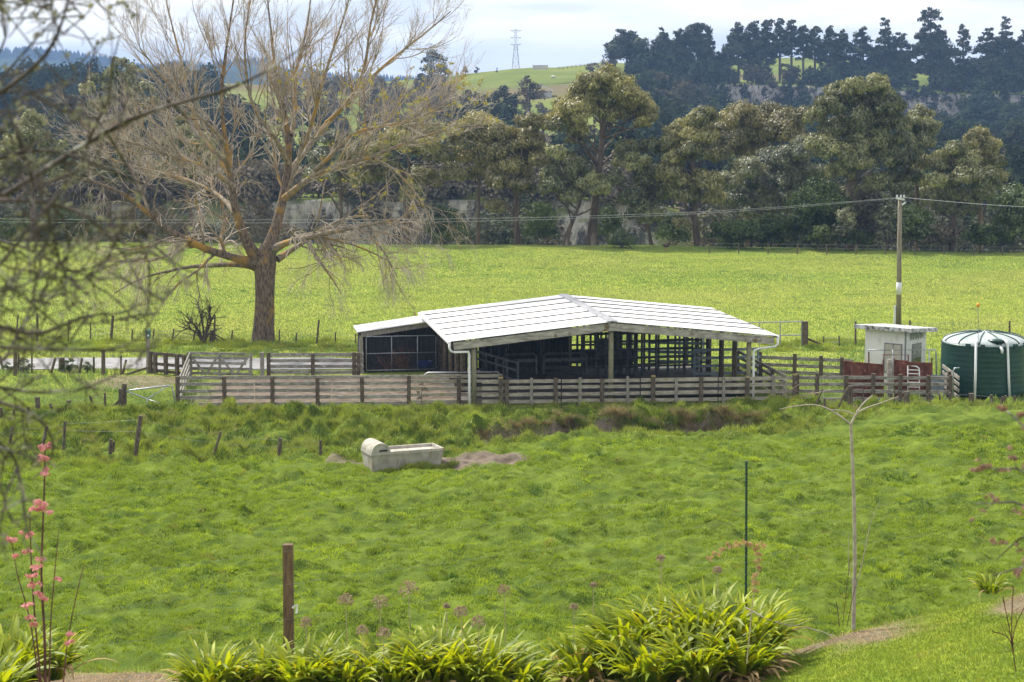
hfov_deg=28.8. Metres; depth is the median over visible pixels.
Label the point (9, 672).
strap leaf clump
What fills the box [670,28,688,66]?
cypress tree
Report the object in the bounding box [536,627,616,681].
strap leaf clump
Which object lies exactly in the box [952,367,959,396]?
bent pipe
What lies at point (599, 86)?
gum tree
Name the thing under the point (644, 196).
gum tree
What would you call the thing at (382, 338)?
shed
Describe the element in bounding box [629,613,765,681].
strap leaf clump
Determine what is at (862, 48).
cypress tree
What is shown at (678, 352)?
pipe rail pen
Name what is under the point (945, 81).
cliff scrub
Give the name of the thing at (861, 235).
shrub
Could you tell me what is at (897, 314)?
power pole
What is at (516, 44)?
pylon
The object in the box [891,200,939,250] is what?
shrub
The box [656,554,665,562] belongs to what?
seed head
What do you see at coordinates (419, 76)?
hill tree
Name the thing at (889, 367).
timber slab
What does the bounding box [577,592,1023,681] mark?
lawn grass
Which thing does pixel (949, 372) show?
rail fence
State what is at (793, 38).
cypress tree
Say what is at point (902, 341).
pump hut
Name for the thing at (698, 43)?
cypress tree
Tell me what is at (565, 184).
gum tree
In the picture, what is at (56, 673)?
strap leaf clump
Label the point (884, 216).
tree
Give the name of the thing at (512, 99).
hill tree
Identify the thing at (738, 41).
cypress tree
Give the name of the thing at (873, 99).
gum tree
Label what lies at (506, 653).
strap leaf clump
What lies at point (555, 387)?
rail fence
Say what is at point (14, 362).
wire fence
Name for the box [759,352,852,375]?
rail fence
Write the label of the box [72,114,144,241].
gum tree
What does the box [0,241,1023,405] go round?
field grass
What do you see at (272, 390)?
rail fence
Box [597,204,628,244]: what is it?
shrub
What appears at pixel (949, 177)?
gum tree
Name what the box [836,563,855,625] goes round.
stem shrub
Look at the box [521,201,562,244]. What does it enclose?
shrub
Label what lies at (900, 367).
rusty panel
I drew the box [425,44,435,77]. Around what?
pylon
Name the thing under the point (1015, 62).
cypress tree
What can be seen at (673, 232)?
shrub
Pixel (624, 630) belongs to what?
strap leaf clump
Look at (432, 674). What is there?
strap leaf clump
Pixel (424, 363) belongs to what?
feed tub
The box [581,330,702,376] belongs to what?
pipe rail pen
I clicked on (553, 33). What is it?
sky
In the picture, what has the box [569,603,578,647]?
seed head
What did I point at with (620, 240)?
shrub
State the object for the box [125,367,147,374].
stay rail
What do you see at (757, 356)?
pipe rail pen
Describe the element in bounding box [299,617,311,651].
seed head
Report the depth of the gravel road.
87.28 m
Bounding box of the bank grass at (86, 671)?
[75,588,1023,672]
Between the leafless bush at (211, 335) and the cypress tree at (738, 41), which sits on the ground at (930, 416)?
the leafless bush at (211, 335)
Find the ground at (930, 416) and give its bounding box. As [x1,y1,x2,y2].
[0,242,1023,681]
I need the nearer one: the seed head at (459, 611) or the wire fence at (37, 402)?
the seed head at (459, 611)
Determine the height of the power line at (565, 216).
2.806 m
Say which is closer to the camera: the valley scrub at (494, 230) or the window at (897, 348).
the window at (897, 348)
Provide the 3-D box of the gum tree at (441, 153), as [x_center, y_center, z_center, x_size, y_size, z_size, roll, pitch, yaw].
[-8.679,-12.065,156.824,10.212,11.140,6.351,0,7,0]
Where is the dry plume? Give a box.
[706,538,766,663]
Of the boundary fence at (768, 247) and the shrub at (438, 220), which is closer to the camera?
the boundary fence at (768, 247)
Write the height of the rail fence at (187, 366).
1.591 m
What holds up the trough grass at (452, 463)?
on the ground at (930, 416)
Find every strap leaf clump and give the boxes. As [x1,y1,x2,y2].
[0,613,78,681]
[0,635,58,681]
[2,622,116,681]
[151,630,268,681]
[195,633,300,681]
[240,630,360,681]
[284,631,398,681]
[330,627,456,681]
[370,612,502,681]
[422,620,555,681]
[462,641,580,681]
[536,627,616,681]
[553,594,681,681]
[590,630,704,681]
[593,584,724,659]
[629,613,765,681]
[646,576,778,664]
[681,587,814,669]
[682,612,802,681]
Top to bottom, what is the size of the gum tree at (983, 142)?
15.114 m
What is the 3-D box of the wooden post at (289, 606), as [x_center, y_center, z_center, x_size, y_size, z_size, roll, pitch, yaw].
[-2.547,3.241,22.947,0.185,1.820,0.166,0,7,0]
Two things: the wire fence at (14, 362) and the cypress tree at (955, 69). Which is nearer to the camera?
the wire fence at (14, 362)
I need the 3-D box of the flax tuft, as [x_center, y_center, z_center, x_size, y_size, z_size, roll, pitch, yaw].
[6.046,3.034,25.086,0.620,0.282,0.564,0,7,0]
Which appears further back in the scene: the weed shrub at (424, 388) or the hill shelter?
the hill shelter
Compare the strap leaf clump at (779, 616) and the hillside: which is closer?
the strap leaf clump at (779, 616)
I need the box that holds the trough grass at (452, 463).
[376,458,460,472]
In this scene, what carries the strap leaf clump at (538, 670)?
on the ground at (930, 416)
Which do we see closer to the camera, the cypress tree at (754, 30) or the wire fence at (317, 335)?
the wire fence at (317, 335)
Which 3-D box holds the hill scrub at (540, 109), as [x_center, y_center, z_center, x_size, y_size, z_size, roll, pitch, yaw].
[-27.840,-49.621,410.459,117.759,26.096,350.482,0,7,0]
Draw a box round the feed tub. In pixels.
[416,360,431,367]
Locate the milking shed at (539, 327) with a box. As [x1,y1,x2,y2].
[418,294,779,404]
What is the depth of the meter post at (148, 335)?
84.01 m
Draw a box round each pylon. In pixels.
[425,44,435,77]
[510,29,520,68]
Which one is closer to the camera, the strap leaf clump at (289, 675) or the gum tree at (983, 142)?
the strap leaf clump at (289, 675)
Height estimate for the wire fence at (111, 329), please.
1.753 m
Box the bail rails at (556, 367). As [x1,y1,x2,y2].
[503,352,586,374]
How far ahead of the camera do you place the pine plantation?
2369.34 m
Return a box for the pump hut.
[854,323,937,382]
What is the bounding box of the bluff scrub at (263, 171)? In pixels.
[0,152,711,243]
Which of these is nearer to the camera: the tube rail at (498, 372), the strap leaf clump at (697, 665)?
the strap leaf clump at (697, 665)
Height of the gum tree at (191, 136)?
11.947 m
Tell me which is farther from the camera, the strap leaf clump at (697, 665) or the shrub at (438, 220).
the shrub at (438, 220)
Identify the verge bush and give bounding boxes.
[1,361,12,371]
[17,357,34,372]
[59,358,78,372]
[78,361,92,371]
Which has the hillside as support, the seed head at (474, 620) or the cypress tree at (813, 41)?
the cypress tree at (813, 41)
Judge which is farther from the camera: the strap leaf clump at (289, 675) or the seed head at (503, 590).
the seed head at (503, 590)
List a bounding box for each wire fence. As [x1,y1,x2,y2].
[0,351,126,375]
[0,393,105,418]
[3,415,321,456]
[15,313,232,341]
[279,320,355,343]
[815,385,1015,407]
[823,320,1015,345]
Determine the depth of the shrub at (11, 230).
159.42 m
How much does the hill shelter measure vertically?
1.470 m
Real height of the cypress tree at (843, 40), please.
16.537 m
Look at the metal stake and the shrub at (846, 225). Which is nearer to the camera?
the metal stake
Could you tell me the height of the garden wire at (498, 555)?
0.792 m
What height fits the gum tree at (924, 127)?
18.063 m
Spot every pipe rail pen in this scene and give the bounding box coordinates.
[466,348,518,392]
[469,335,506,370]
[569,322,633,365]
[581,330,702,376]
[607,322,704,359]
[631,324,693,370]
[650,328,706,370]
[693,347,760,376]
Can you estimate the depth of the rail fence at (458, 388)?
76.44 m
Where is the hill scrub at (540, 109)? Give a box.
[248,58,617,170]
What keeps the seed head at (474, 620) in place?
on the ground at (930, 416)
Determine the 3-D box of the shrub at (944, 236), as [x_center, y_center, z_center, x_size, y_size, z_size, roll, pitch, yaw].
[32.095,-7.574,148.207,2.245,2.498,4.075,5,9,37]
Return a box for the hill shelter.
[532,65,547,69]
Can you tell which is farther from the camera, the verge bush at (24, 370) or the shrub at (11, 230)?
the shrub at (11, 230)
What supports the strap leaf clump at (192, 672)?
on the ground at (930, 416)
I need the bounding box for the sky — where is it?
[0,0,1023,79]
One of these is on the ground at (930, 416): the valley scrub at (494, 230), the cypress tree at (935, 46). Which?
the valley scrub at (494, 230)
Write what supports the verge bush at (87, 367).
on the ground at (930, 416)
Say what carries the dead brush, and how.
on the ground at (930, 416)
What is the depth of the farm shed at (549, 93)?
499.13 m
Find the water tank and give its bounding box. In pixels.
[940,303,1023,400]
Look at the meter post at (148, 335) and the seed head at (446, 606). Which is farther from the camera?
the meter post at (148, 335)
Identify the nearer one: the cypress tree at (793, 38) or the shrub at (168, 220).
the shrub at (168, 220)
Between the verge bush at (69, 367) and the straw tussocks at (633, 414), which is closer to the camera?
the straw tussocks at (633, 414)
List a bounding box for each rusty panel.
[844,352,883,396]
[883,354,932,397]
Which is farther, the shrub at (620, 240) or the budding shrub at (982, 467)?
the shrub at (620, 240)
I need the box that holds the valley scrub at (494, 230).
[0,154,1023,252]
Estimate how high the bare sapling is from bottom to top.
2.677 m
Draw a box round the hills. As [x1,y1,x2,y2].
[0,56,396,84]
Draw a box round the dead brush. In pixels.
[371,346,415,368]
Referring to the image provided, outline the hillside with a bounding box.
[0,42,1023,245]
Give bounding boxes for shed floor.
[433,366,756,400]
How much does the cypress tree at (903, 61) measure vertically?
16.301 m
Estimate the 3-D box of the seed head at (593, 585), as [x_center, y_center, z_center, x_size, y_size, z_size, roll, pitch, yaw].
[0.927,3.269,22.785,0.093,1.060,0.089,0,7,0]
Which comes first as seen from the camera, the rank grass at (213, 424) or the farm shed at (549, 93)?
the rank grass at (213, 424)
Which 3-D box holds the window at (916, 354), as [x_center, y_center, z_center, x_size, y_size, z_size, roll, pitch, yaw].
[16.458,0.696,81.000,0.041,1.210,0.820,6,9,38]
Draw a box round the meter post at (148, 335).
[145,329,150,372]
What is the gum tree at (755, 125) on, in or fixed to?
on the ground at (930, 416)
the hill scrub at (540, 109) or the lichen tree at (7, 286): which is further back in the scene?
the hill scrub at (540, 109)
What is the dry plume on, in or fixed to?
on the ground at (930, 416)
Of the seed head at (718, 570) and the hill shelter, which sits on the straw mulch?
the seed head at (718, 570)
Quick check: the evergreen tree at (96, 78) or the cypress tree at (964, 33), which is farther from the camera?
the cypress tree at (964, 33)
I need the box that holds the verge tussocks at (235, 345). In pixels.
[0,334,864,351]
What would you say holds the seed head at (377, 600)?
on the ground at (930, 416)
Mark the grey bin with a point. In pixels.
(937, 387)
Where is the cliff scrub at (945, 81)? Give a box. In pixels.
[624,47,1023,117]
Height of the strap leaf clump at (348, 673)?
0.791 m
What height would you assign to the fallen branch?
0.350 m
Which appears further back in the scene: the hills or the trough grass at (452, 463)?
the hills
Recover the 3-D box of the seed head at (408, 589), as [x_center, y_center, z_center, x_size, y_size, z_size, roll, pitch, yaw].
[-1.153,3.201,22.175,0.221,1.110,0.225,5,9,33]
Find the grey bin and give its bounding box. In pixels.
[931,375,943,396]
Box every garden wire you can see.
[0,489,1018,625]
[6,456,1018,591]
[88,524,1020,647]
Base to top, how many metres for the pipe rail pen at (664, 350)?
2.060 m
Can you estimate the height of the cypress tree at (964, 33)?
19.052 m
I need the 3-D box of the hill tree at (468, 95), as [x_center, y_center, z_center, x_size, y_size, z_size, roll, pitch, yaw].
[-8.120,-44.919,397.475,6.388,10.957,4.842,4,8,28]
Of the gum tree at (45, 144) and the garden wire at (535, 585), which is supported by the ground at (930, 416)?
the gum tree at (45, 144)
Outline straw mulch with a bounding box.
[43,592,1023,681]
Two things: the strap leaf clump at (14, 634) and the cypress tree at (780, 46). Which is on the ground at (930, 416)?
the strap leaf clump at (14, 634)
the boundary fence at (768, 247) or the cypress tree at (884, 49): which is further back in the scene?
the cypress tree at (884, 49)
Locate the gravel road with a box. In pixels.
[0,357,351,369]
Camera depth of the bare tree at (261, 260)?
92.12 m
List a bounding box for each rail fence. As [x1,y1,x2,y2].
[148,351,186,375]
[175,375,410,405]
[180,351,189,399]
[266,352,363,375]
[411,374,502,403]
[482,374,797,406]
[737,351,786,396]
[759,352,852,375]
[797,373,952,402]
[942,364,959,398]
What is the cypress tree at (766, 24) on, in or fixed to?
on the hillside
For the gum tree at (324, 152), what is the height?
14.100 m
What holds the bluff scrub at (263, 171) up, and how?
on the hillside
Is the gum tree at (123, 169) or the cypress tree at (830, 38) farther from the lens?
the cypress tree at (830, 38)
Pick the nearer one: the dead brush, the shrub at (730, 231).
the dead brush
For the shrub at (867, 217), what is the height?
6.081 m
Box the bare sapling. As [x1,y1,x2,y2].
[782,395,898,628]
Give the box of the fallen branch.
[745,607,837,647]
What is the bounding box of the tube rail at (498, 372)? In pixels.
[423,371,499,379]
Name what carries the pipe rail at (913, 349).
on the ground at (930, 416)
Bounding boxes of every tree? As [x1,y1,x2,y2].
[0,0,306,563]
[0,108,75,241]
[35,0,503,342]
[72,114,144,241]
[78,56,160,236]
[142,113,224,238]
[301,127,375,243]
[337,117,465,244]
[416,49,452,79]
[444,109,498,244]
[458,89,485,109]
[470,110,554,244]
[481,85,521,114]
[513,75,547,113]
[538,143,613,245]
[542,61,659,245]
[599,136,672,245]
[602,28,651,64]
[625,51,638,74]
[650,27,678,61]
[654,104,726,245]
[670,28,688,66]
[677,22,721,69]
[706,98,815,246]
[711,134,829,247]
[719,21,755,80]
[740,20,765,65]
[753,19,779,64]
[764,18,792,80]
[781,19,803,65]
[792,25,812,81]
[802,72,926,248]
[803,26,824,69]
[816,25,843,70]
[831,29,854,73]
[845,26,878,73]
[860,51,888,70]
[869,17,899,73]
[887,32,918,85]
[902,103,943,250]
[907,6,958,79]
[919,138,1002,251]
[926,63,969,87]
[947,24,981,80]
[961,125,1009,252]
[966,27,1011,81]
[987,16,1023,71]
[987,181,1023,251]
[1004,29,1023,76]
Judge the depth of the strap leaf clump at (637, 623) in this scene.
22.33 m
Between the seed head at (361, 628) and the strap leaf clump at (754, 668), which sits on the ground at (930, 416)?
the strap leaf clump at (754, 668)
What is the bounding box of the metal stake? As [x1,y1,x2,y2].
[745,461,747,606]
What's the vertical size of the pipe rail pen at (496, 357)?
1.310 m
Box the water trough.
[361,438,444,471]
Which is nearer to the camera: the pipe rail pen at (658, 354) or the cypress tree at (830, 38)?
the pipe rail pen at (658, 354)
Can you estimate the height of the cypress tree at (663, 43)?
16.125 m
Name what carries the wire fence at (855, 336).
on the ground at (930, 416)
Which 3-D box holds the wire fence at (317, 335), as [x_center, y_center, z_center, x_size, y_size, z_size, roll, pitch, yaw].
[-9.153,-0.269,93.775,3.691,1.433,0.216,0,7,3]
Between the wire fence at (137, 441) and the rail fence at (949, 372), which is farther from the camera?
the rail fence at (949, 372)
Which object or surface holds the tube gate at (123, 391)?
on the ground at (930, 416)
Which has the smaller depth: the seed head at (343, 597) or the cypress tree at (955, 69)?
the seed head at (343, 597)
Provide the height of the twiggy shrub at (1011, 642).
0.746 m
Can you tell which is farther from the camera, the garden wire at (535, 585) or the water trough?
the water trough
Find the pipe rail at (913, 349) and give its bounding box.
[869,349,936,374]
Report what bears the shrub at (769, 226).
on the ground at (930, 416)
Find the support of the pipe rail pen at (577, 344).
on the ground at (930, 416)
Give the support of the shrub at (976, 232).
on the ground at (930, 416)
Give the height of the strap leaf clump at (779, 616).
0.884 m
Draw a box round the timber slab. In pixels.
[887,359,892,396]
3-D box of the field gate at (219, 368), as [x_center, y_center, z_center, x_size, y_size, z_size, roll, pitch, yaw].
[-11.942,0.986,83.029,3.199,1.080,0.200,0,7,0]
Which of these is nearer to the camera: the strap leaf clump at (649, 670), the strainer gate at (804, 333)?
the strap leaf clump at (649, 670)
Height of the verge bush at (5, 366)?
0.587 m
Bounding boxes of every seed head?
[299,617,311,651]
[337,593,353,636]
[356,624,368,672]
[372,595,387,646]
[376,626,390,681]
[398,580,418,626]
[443,603,449,651]
[453,606,467,653]
[471,615,485,681]
[496,584,510,645]
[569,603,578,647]
[590,582,596,634]
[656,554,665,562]
[712,566,721,598]
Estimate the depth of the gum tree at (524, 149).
155.94 m
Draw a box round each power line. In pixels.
[52,198,888,219]
[58,198,895,222]
[904,197,1021,206]
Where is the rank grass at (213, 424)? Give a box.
[0,390,1023,473]
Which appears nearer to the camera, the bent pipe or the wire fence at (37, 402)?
the wire fence at (37, 402)
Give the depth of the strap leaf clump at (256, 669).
21.48 m
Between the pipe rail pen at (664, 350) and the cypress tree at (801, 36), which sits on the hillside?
the cypress tree at (801, 36)
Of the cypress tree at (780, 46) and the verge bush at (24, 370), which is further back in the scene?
the cypress tree at (780, 46)
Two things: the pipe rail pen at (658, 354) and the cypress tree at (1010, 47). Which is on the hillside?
the cypress tree at (1010, 47)
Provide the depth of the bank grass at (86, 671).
22.66 m
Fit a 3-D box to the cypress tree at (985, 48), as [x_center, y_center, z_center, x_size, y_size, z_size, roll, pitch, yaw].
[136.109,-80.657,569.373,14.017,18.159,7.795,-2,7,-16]
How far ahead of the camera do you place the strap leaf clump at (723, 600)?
22.33 m
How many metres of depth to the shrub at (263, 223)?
160.97 m
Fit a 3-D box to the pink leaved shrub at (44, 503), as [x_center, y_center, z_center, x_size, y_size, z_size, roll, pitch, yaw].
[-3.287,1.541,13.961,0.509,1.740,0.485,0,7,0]
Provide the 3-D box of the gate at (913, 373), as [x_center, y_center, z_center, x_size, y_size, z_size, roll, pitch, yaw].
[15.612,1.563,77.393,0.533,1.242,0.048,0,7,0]
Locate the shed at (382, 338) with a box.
[353,316,442,372]
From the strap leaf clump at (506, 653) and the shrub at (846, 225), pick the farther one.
the shrub at (846, 225)
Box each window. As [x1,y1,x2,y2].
[884,343,901,372]
[912,342,921,361]
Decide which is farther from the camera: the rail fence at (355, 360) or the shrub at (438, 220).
the shrub at (438, 220)
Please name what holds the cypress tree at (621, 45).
on the hillside
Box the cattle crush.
[572,322,633,373]
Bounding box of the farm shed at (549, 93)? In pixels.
[528,84,553,98]
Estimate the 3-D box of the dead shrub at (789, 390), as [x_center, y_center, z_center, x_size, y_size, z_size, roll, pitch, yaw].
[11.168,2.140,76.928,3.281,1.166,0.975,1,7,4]
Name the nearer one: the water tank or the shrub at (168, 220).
the water tank
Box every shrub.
[0,208,105,241]
[4,442,83,681]
[112,205,199,242]
[216,194,305,242]
[416,382,428,402]
[419,201,470,244]
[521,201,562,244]
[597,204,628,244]
[603,228,637,248]
[651,211,692,244]
[703,217,762,248]
[740,210,802,248]
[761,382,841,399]
[782,175,852,248]
[803,224,835,250]
[831,205,857,250]
[836,228,876,250]
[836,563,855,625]
[850,186,891,248]
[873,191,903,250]
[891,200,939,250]
[920,224,955,251]
[956,222,1012,252]
[970,405,1023,578]
[986,586,1023,671]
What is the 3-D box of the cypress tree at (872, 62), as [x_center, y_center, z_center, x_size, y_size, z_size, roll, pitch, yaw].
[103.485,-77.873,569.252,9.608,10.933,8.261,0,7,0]
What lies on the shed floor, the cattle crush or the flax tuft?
the cattle crush
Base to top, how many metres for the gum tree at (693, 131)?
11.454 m
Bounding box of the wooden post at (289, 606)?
[282,543,297,652]
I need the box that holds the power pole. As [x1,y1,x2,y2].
[893,195,905,324]
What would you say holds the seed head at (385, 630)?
on the ground at (930, 416)
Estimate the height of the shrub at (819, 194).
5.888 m
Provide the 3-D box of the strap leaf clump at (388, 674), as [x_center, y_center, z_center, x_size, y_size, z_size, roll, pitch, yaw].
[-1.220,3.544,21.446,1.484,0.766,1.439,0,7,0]
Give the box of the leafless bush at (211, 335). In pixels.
[168,294,226,343]
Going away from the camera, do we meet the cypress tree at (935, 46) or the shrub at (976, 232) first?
the shrub at (976, 232)
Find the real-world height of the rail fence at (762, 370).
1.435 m
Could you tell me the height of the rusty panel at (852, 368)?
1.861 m
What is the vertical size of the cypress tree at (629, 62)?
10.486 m
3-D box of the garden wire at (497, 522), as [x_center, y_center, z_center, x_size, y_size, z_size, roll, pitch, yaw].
[0.597,2.054,23.602,15.209,0.869,0.455,-2,8,-19]
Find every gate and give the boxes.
[112,383,174,406]
[187,352,263,375]
[738,321,822,346]
[907,365,919,395]
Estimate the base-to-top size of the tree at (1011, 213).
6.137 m
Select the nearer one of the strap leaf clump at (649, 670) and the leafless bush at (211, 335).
the strap leaf clump at (649, 670)
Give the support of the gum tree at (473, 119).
on the ground at (930, 416)
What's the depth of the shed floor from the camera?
81.56 m
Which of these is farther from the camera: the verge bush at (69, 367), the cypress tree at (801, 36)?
the cypress tree at (801, 36)
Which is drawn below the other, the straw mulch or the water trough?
the straw mulch
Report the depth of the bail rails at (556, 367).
80.43 m
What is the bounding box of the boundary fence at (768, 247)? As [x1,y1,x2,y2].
[709,242,1022,255]
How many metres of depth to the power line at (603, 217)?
108.66 m
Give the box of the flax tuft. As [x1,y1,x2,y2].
[967,571,1017,596]
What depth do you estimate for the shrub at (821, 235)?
148.23 m
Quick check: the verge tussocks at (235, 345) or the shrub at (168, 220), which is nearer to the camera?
the verge tussocks at (235, 345)
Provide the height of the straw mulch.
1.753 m
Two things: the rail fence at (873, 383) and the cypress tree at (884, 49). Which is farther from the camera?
the cypress tree at (884, 49)
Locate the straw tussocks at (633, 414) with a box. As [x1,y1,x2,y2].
[467,400,773,442]
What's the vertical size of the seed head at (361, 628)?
0.689 m
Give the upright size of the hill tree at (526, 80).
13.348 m
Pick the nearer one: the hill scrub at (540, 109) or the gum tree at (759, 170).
the gum tree at (759, 170)
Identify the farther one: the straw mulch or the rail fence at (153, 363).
the rail fence at (153, 363)
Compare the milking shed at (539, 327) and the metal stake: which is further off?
the milking shed at (539, 327)

